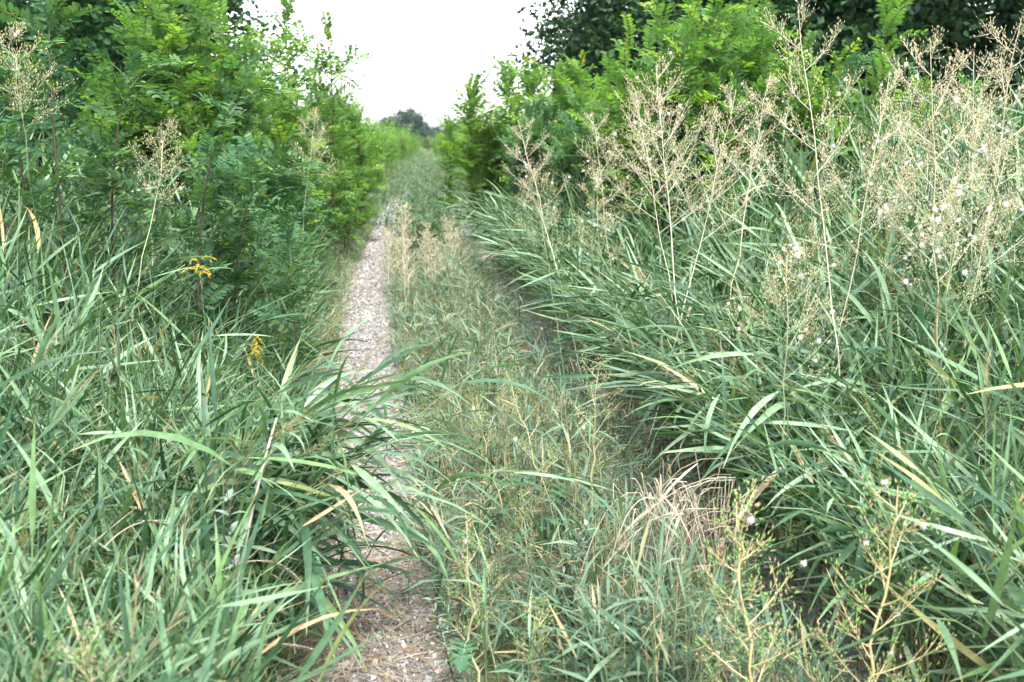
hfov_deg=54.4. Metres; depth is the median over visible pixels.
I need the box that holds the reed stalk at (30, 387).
[0,270,78,467]
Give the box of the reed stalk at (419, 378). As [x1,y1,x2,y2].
[182,344,474,571]
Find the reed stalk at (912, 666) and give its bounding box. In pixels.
[809,446,1018,681]
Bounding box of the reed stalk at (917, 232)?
[867,116,931,342]
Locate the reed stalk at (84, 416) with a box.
[37,369,159,522]
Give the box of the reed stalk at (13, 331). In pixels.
[7,242,63,439]
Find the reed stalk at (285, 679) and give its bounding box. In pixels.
[138,562,304,681]
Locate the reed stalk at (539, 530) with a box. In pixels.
[526,506,596,607]
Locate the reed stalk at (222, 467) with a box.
[217,418,262,618]
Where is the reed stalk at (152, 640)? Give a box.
[46,598,268,680]
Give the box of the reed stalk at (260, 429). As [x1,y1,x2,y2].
[74,322,383,526]
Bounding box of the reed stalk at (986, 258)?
[944,167,1009,437]
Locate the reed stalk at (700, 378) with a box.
[677,321,773,484]
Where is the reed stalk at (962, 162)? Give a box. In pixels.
[938,102,999,260]
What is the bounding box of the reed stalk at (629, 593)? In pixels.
[578,559,684,676]
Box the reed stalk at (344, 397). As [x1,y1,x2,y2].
[195,372,418,622]
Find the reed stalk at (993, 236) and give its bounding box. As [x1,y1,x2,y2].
[933,116,1023,308]
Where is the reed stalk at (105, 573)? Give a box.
[79,535,176,657]
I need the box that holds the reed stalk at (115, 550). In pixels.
[98,507,170,642]
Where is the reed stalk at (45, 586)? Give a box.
[5,480,137,672]
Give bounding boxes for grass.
[0,152,1023,681]
[387,147,445,164]
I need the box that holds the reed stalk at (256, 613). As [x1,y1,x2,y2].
[159,521,299,680]
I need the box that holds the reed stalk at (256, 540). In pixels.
[192,418,360,636]
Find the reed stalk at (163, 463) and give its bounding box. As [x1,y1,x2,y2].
[41,408,236,577]
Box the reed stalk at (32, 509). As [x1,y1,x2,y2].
[0,420,134,674]
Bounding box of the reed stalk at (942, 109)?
[877,97,1016,193]
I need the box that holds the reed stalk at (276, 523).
[223,486,301,666]
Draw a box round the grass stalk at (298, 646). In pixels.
[178,643,313,676]
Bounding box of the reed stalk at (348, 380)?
[291,328,557,611]
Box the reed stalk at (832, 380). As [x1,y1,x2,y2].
[789,279,899,551]
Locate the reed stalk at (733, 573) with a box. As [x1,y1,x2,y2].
[711,544,747,665]
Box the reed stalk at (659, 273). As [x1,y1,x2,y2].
[615,260,739,462]
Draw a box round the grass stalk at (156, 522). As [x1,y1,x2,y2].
[104,520,173,547]
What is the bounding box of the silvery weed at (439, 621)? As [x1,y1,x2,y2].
[422,592,454,681]
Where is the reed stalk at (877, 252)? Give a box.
[836,192,945,405]
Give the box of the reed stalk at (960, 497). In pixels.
[835,385,999,662]
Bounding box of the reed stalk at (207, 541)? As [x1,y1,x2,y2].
[186,457,365,610]
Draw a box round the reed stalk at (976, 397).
[899,342,1023,548]
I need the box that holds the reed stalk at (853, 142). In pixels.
[845,121,971,369]
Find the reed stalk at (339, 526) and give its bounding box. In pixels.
[267,368,464,596]
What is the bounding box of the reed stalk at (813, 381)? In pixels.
[750,327,891,525]
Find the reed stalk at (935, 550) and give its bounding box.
[872,495,1023,681]
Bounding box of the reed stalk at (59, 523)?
[30,442,190,666]
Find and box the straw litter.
[235,230,964,681]
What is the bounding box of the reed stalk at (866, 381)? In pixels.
[798,331,920,459]
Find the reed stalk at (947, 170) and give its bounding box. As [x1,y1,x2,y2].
[935,102,964,263]
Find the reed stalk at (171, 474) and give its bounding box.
[130,383,212,533]
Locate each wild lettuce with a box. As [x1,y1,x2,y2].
[0,22,74,316]
[37,614,135,681]
[97,114,189,430]
[283,108,338,302]
[373,225,402,288]
[378,228,401,281]
[388,204,428,272]
[389,239,418,309]
[391,201,412,275]
[392,235,419,301]
[411,230,436,288]
[414,221,442,272]
[422,230,449,300]
[423,237,443,300]
[439,215,460,257]
[439,231,464,286]
[440,214,461,254]
[444,381,479,459]
[446,512,499,681]
[455,228,464,252]
[457,246,470,281]
[461,465,497,538]
[462,388,493,462]
[464,550,522,653]
[465,390,523,549]
[484,433,526,532]
[486,530,519,600]
[490,378,522,462]
[495,384,527,463]
[498,486,524,552]
[499,368,571,554]
[499,594,567,681]
[500,490,542,585]
[501,119,583,383]
[507,378,538,473]
[513,162,592,388]
[514,437,564,559]
[541,384,567,461]
[552,348,629,567]
[554,448,593,561]
[568,164,630,394]
[570,494,598,562]
[573,109,634,371]
[573,452,608,547]
[580,415,622,495]
[598,82,725,437]
[598,515,654,635]
[603,49,769,494]
[636,80,780,477]
[682,476,850,681]
[710,74,791,453]
[721,529,754,613]
[722,543,762,620]
[726,236,858,597]
[736,0,928,525]
[775,471,956,681]
[776,170,861,427]
[796,65,936,524]
[817,75,958,475]
[865,25,1016,447]
[874,174,1016,563]
[898,10,1023,450]
[904,44,1023,452]
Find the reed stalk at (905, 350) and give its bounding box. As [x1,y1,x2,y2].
[811,278,1019,466]
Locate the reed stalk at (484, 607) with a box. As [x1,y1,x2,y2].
[475,557,531,681]
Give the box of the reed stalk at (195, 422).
[127,338,231,497]
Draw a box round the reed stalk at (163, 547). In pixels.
[82,487,253,679]
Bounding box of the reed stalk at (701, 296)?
[628,256,792,484]
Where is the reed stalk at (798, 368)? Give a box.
[745,331,855,436]
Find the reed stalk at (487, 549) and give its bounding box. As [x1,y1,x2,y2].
[440,522,510,604]
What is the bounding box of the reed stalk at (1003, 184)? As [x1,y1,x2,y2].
[957,122,1023,380]
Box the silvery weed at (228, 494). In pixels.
[213,482,253,674]
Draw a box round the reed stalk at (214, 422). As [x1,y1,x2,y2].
[69,356,260,602]
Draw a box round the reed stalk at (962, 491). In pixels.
[908,411,1018,667]
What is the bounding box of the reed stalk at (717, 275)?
[678,257,801,359]
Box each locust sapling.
[0,0,120,329]
[0,48,71,325]
[0,112,59,346]
[0,124,35,216]
[1,159,58,273]
[12,146,53,260]
[40,127,86,215]
[43,127,146,423]
[52,113,135,248]
[58,202,127,278]
[60,128,129,262]
[61,25,190,340]
[99,161,187,354]
[115,197,191,323]
[138,46,310,361]
[149,145,247,359]
[155,101,213,284]
[184,41,280,243]
[187,205,260,389]
[188,108,256,231]
[200,126,329,389]
[200,230,278,380]
[204,161,265,316]
[213,185,273,291]
[227,203,294,373]
[229,0,334,232]
[238,35,311,198]
[245,131,307,260]
[245,196,319,330]
[247,217,339,407]
[260,197,315,320]
[283,98,334,268]
[302,118,339,266]
[303,7,376,270]
[320,119,368,250]
[354,112,389,213]
[432,114,469,212]
[443,69,496,230]
[479,55,530,208]
[499,56,553,248]
[515,102,560,219]
[533,56,580,189]
[541,50,599,175]
[563,87,610,194]
[580,60,625,214]
[588,89,636,276]
[604,24,705,216]
[667,60,780,258]
[700,5,772,192]
[743,48,811,296]
[760,91,817,237]
[796,46,893,278]
[805,0,928,293]
[885,75,956,224]
[953,72,996,168]
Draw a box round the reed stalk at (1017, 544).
[889,442,1023,681]
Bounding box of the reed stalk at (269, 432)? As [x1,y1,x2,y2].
[188,394,386,568]
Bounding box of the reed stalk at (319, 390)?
[227,379,379,547]
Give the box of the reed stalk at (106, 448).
[1,378,176,597]
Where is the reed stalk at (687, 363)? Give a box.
[640,315,755,488]
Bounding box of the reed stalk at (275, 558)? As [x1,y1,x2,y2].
[230,488,382,681]
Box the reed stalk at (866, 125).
[844,75,934,244]
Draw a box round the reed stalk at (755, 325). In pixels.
[710,305,844,416]
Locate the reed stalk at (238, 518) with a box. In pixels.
[75,445,345,673]
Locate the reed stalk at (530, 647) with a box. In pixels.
[494,590,551,681]
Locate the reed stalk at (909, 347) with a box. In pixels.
[877,233,1023,462]
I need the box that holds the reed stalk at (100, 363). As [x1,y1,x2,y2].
[60,302,182,503]
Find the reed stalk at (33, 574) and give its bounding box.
[0,513,50,678]
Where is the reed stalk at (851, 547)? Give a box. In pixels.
[747,407,972,681]
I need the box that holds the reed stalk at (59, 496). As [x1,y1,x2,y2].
[4,433,117,632]
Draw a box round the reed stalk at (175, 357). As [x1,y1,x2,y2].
[60,324,222,508]
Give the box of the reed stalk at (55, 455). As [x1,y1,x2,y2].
[0,376,165,558]
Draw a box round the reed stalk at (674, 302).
[603,265,714,418]
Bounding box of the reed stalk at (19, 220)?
[4,192,51,370]
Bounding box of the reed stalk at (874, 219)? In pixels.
[833,133,943,394]
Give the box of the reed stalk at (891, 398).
[792,332,998,556]
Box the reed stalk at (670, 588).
[627,558,730,665]
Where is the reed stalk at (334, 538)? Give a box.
[226,434,427,563]
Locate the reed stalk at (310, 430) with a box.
[233,400,399,553]
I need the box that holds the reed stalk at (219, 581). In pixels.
[121,518,310,677]
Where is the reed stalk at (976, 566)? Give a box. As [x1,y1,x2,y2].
[818,399,1023,677]
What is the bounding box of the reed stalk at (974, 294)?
[892,233,1014,376]
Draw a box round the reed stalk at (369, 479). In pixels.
[249,399,488,680]
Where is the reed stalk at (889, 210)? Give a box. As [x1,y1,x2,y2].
[799,132,966,394]
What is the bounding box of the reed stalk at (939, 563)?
[876,460,993,681]
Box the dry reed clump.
[574,449,768,615]
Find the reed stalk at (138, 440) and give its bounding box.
[128,367,216,488]
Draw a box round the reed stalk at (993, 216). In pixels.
[955,164,1023,385]
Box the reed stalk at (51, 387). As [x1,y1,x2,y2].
[1,331,117,593]
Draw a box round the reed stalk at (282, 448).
[204,404,352,626]
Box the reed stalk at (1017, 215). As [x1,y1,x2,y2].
[934,78,1023,296]
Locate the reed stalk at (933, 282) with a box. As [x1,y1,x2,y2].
[912,239,1011,457]
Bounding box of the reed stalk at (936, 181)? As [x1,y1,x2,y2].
[908,115,993,353]
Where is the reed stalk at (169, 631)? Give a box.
[130,555,237,681]
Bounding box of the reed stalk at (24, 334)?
[0,260,144,426]
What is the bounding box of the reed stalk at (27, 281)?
[0,217,66,389]
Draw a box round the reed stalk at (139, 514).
[38,430,208,645]
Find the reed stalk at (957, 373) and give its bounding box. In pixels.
[867,324,1023,557]
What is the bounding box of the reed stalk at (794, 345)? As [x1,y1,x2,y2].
[739,307,893,503]
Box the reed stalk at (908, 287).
[893,206,967,410]
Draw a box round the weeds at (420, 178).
[303,149,595,312]
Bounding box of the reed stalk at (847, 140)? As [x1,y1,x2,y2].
[817,98,869,275]
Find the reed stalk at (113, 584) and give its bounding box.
[54,509,172,668]
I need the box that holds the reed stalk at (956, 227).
[907,96,1000,371]
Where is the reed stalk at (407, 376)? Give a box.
[163,351,473,668]
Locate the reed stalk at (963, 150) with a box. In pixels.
[913,95,1012,403]
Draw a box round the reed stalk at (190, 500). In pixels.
[83,445,229,666]
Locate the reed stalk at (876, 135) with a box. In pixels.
[836,93,969,259]
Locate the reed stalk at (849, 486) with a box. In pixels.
[808,439,867,626]
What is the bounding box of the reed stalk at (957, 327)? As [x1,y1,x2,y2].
[865,286,1023,549]
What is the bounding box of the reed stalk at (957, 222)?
[864,139,1021,391]
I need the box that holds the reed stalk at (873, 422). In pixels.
[812,389,945,601]
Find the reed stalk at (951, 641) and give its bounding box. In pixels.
[788,492,1023,681]
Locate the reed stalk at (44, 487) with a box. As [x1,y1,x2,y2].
[2,426,108,665]
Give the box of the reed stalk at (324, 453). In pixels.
[159,366,369,593]
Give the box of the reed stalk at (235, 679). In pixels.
[168,553,255,681]
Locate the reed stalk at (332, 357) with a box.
[272,316,386,531]
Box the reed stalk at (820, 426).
[718,341,968,578]
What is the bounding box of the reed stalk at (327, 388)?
[258,369,398,586]
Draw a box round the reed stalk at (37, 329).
[19,278,116,470]
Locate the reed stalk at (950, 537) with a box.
[858,430,1023,681]
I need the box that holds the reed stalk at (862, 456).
[819,411,1017,681]
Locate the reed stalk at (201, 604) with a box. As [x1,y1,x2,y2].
[91,564,206,670]
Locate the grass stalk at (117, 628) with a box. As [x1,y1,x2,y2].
[15,623,151,656]
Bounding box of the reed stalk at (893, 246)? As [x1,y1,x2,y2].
[853,176,1008,379]
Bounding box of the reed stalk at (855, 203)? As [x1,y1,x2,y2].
[801,182,911,400]
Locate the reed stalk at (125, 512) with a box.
[84,422,257,599]
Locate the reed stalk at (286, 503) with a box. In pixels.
[253,355,404,584]
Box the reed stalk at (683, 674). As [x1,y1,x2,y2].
[627,646,725,681]
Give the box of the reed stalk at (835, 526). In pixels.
[701,472,956,680]
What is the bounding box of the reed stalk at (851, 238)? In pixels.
[797,174,912,413]
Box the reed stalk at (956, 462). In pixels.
[876,392,1023,645]
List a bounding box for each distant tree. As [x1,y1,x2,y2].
[374,115,402,135]
[386,106,431,142]
[411,120,432,145]
[419,136,433,149]
[427,126,441,141]
[430,133,441,148]
[438,122,463,141]
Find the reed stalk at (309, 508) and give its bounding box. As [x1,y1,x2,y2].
[195,420,366,607]
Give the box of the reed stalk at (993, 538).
[865,430,1023,608]
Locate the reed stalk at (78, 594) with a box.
[2,552,250,681]
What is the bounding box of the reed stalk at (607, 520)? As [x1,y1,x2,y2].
[601,492,621,590]
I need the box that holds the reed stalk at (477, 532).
[452,499,492,595]
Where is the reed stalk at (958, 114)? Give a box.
[920,106,1015,202]
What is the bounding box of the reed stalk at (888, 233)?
[808,200,914,407]
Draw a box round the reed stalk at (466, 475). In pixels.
[320,471,620,634]
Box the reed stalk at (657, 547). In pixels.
[631,514,664,655]
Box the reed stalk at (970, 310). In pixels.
[869,267,1023,390]
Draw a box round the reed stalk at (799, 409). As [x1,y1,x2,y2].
[705,343,888,577]
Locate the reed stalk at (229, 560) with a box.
[42,429,303,636]
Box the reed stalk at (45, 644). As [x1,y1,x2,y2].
[0,577,71,669]
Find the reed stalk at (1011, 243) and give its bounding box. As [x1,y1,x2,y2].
[975,140,1021,428]
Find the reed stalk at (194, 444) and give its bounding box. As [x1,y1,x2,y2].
[71,365,381,618]
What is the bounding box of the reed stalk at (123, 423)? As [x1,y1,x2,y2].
[56,378,159,556]
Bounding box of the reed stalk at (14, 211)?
[0,174,114,379]
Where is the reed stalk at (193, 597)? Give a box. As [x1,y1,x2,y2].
[177,537,311,675]
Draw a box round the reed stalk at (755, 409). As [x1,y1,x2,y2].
[658,285,819,572]
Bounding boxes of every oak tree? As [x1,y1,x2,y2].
[499,0,849,165]
[514,0,644,113]
[579,0,960,130]
[698,0,1023,117]
[734,0,989,13]
[824,0,1023,138]
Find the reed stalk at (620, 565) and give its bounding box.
[573,510,667,641]
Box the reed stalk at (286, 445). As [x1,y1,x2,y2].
[232,428,359,524]
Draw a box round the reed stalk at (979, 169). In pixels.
[926,122,990,312]
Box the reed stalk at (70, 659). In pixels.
[7,635,195,671]
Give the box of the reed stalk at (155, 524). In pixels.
[122,455,199,661]
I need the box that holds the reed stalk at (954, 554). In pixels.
[857,500,1018,678]
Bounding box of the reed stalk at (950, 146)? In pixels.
[940,136,1022,236]
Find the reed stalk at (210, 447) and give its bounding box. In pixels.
[126,406,322,630]
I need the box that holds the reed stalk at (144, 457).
[38,393,184,603]
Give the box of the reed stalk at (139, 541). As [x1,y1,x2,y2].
[106,452,307,616]
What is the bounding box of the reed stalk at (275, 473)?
[169,455,356,631]
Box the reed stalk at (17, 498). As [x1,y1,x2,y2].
[0,451,125,600]
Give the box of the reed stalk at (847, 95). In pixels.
[834,72,912,243]
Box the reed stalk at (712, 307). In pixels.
[684,294,759,376]
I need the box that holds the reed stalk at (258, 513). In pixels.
[175,416,324,613]
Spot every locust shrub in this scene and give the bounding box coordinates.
[0,0,108,157]
[0,61,70,259]
[10,71,130,232]
[58,38,192,245]
[63,0,262,253]
[127,0,281,240]
[177,133,279,330]
[238,60,340,251]
[254,137,332,287]
[286,62,378,255]
[293,106,367,149]
[319,79,391,241]
[357,113,374,179]
[361,114,385,184]
[363,118,396,175]
[364,116,396,190]
[370,117,402,174]
[382,120,412,166]
[382,126,402,172]
[400,139,416,168]
[403,128,420,159]
[410,135,421,154]
[428,137,442,155]
[434,130,455,160]
[442,121,466,168]
[452,136,471,175]
[455,114,493,180]
[456,102,518,239]
[461,100,511,183]
[484,99,563,263]
[490,82,562,193]
[535,66,620,214]
[540,109,609,251]
[566,14,703,275]
[596,0,781,287]
[634,116,732,318]
[670,0,830,235]
[710,103,829,294]
[769,37,880,283]
[851,53,943,168]
[911,92,990,207]
[960,93,1023,251]
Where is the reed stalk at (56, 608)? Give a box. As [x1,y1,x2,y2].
[26,571,128,666]
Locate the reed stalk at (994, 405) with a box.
[907,306,1017,607]
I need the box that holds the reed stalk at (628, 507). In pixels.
[614,486,645,571]
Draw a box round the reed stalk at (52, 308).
[3,259,149,525]
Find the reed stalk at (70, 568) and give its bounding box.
[53,505,140,681]
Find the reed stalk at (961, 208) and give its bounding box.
[876,170,1023,431]
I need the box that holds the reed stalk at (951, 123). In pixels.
[900,93,967,398]
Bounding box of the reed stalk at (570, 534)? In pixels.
[548,496,586,583]
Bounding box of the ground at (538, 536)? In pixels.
[0,142,1023,681]
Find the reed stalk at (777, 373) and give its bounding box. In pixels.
[725,340,865,510]
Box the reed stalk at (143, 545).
[46,489,224,678]
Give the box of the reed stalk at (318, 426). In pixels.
[251,349,390,611]
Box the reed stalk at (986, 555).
[856,420,1023,656]
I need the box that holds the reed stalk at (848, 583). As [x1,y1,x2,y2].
[719,394,902,679]
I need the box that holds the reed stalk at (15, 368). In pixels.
[0,344,69,465]
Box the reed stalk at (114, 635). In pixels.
[45,563,209,679]
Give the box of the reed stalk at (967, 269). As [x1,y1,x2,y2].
[904,135,1023,365]
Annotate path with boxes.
[269,168,474,681]
[441,173,945,681]
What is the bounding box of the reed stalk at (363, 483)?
[246,374,515,618]
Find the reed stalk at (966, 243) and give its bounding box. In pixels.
[896,201,1020,453]
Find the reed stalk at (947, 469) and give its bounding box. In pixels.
[812,418,984,679]
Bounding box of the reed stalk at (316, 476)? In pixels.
[214,433,338,637]
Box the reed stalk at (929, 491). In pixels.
[858,433,1005,657]
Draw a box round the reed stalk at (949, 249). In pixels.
[895,144,1002,371]
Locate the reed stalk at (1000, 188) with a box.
[912,109,1023,356]
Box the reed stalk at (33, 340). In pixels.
[0,293,96,460]
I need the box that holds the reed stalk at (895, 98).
[871,71,925,179]
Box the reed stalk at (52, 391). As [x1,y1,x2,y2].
[2,338,134,541]
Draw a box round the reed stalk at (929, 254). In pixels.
[848,210,991,409]
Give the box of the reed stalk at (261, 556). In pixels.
[224,391,435,637]
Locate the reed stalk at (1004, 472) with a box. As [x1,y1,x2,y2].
[910,409,1022,621]
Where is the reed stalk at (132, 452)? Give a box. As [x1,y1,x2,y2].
[58,390,187,594]
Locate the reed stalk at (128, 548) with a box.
[0,512,153,652]
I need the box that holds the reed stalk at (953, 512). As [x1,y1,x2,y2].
[873,451,1023,681]
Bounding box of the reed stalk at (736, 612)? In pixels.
[697,588,818,675]
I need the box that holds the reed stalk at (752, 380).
[708,332,838,456]
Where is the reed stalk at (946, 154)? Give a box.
[867,124,1021,232]
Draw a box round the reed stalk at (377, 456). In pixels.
[213,334,444,623]
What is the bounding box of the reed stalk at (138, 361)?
[89,317,218,518]
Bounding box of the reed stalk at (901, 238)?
[852,138,972,340]
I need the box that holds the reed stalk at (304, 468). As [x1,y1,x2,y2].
[227,406,383,651]
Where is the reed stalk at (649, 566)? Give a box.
[615,509,714,618]
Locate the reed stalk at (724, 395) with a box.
[641,340,910,612]
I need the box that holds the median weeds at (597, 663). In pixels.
[275,211,919,681]
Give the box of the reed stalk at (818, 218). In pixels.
[786,190,945,392]
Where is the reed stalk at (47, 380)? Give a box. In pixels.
[0,309,101,535]
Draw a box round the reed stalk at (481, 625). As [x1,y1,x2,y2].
[432,565,522,668]
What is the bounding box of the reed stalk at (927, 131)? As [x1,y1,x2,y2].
[868,86,990,192]
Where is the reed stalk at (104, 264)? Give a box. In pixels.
[3,208,171,469]
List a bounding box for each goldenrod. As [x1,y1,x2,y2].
[180,256,224,421]
[242,337,274,424]
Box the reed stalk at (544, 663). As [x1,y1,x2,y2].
[525,620,610,681]
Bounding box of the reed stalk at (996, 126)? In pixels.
[875,111,1021,200]
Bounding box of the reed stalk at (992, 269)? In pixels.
[945,230,1015,458]
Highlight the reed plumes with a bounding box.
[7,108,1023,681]
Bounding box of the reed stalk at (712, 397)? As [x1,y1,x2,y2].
[645,358,829,524]
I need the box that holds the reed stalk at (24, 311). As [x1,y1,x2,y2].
[0,247,110,437]
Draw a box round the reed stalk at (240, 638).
[169,570,265,673]
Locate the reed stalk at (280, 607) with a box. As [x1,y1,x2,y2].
[136,563,341,681]
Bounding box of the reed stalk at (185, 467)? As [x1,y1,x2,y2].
[78,411,274,549]
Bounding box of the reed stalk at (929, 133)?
[908,107,984,344]
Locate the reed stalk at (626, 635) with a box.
[591,598,701,681]
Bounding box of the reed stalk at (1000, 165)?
[951,138,1023,348]
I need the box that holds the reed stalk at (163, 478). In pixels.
[103,391,298,599]
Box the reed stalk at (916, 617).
[811,432,1019,681]
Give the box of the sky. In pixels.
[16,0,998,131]
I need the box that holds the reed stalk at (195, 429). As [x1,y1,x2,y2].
[156,404,259,513]
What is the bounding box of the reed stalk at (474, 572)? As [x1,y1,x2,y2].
[435,523,548,660]
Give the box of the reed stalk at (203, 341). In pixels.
[104,298,229,480]
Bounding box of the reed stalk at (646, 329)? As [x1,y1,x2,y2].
[586,283,708,414]
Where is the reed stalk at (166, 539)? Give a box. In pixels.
[20,468,296,635]
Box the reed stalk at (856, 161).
[836,121,916,300]
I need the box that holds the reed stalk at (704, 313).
[658,303,838,469]
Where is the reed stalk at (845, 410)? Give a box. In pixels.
[742,369,917,556]
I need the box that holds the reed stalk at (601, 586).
[552,544,667,616]
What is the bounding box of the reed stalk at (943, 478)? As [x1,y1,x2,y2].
[856,431,1023,681]
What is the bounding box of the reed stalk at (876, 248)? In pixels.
[832,187,921,423]
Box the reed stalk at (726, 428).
[680,396,885,621]
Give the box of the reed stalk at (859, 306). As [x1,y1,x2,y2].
[819,236,990,462]
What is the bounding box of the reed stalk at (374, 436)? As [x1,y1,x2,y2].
[227,401,433,627]
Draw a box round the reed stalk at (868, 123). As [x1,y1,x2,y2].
[848,68,925,339]
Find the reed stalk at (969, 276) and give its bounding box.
[866,225,1023,437]
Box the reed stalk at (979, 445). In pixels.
[941,390,1023,503]
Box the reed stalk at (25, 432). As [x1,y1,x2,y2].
[0,335,101,532]
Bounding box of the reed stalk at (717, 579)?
[678,541,753,649]
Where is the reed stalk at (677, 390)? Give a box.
[645,333,745,475]
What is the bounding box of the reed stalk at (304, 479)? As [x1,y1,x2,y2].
[228,419,369,546]
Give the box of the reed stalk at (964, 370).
[882,251,1023,533]
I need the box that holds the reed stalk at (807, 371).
[663,320,827,471]
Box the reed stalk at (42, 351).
[1,298,108,468]
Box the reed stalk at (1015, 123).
[938,74,1020,260]
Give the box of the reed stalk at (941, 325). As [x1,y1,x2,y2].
[874,198,983,488]
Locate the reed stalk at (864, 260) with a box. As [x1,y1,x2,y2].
[817,172,894,393]
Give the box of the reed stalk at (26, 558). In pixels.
[2,526,72,681]
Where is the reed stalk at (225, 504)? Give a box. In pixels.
[135,438,278,595]
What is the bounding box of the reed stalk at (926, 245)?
[901,190,963,354]
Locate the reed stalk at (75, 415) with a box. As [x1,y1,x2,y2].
[2,373,179,460]
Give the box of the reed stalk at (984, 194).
[938,138,1023,319]
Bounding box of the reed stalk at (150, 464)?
[121,390,197,531]
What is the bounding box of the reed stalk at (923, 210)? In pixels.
[884,143,954,345]
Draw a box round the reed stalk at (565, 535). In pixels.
[524,506,574,600]
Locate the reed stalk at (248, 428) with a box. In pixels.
[211,400,324,538]
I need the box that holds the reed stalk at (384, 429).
[229,347,455,606]
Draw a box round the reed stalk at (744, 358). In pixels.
[685,306,794,531]
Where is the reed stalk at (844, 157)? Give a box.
[775,122,909,282]
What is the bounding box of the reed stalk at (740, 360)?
[701,301,814,483]
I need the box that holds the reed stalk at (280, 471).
[247,375,410,661]
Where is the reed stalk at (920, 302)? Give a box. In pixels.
[787,238,974,525]
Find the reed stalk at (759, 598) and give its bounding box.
[695,541,800,648]
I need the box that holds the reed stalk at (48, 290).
[8,220,88,397]
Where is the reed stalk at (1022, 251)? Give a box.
[969,164,1023,457]
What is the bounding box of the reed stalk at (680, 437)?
[625,347,847,531]
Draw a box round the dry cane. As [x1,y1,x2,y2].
[225,417,277,632]
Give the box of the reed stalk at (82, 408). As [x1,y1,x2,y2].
[23,358,129,533]
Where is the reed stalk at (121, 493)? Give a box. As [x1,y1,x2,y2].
[43,418,199,623]
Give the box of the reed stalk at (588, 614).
[558,593,631,678]
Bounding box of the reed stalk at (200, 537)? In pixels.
[63,458,259,681]
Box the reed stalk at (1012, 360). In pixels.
[970,208,1018,463]
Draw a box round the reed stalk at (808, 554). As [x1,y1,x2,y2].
[691,346,830,594]
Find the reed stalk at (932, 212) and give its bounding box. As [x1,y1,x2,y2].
[864,160,988,335]
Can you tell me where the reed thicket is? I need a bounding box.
[0,51,1023,681]
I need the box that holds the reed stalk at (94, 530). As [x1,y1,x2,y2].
[68,403,136,644]
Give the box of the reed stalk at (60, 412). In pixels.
[0,368,102,562]
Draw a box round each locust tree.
[1,0,184,155]
[2,0,304,164]
[44,0,305,133]
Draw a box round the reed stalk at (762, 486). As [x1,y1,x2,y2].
[606,371,909,605]
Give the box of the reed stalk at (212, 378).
[184,317,301,563]
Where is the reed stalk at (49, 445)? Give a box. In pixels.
[3,382,137,592]
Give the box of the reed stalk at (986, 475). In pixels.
[836,396,1023,620]
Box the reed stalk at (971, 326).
[927,241,1022,465]
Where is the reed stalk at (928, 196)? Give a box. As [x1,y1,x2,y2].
[883,133,1009,407]
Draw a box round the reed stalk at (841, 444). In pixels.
[768,409,927,666]
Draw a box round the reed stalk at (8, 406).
[0,372,112,531]
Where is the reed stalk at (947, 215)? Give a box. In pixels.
[931,154,983,367]
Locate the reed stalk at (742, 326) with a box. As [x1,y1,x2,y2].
[709,287,791,393]
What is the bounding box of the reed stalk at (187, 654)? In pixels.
[42,536,215,678]
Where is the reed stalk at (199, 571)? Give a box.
[153,531,228,681]
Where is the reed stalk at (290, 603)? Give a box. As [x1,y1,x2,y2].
[266,409,469,650]
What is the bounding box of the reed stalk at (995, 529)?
[802,459,1020,638]
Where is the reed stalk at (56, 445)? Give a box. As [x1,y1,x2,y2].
[24,374,83,538]
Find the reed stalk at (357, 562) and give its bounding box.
[239,449,423,641]
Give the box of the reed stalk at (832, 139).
[781,102,877,243]
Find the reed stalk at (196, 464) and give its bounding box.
[147,411,263,545]
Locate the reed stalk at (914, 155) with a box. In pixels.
[861,130,996,340]
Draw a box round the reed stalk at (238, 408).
[216,368,299,455]
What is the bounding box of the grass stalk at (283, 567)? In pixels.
[202,560,302,582]
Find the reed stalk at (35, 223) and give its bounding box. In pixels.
[8,157,84,404]
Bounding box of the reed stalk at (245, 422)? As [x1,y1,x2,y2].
[176,379,311,506]
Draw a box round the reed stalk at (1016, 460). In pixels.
[990,402,1023,528]
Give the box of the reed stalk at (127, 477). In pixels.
[40,430,257,661]
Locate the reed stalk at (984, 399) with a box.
[880,345,1020,651]
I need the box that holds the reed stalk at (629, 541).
[589,494,650,574]
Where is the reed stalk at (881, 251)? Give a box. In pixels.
[832,157,915,404]
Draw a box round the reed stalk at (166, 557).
[140,469,239,615]
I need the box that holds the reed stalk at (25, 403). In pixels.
[0,354,105,533]
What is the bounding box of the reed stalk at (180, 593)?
[42,530,238,680]
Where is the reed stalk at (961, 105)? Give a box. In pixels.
[887,74,1021,230]
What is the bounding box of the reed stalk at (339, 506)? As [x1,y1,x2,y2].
[196,451,402,554]
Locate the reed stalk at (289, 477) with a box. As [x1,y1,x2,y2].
[118,449,336,609]
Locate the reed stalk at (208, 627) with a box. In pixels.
[168,494,256,676]
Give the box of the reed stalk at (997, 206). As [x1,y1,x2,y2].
[954,181,1023,414]
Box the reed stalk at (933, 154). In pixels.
[887,105,946,222]
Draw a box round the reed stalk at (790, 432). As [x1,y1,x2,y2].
[646,359,870,568]
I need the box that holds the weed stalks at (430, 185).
[310,150,605,308]
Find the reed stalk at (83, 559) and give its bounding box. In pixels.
[27,517,147,674]
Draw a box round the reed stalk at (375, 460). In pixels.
[267,397,451,600]
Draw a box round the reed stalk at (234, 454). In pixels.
[157,350,346,607]
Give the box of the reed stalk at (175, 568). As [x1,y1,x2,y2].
[74,524,230,678]
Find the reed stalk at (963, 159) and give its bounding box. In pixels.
[938,110,997,311]
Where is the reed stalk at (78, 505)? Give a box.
[0,455,138,604]
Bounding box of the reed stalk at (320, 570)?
[239,325,488,650]

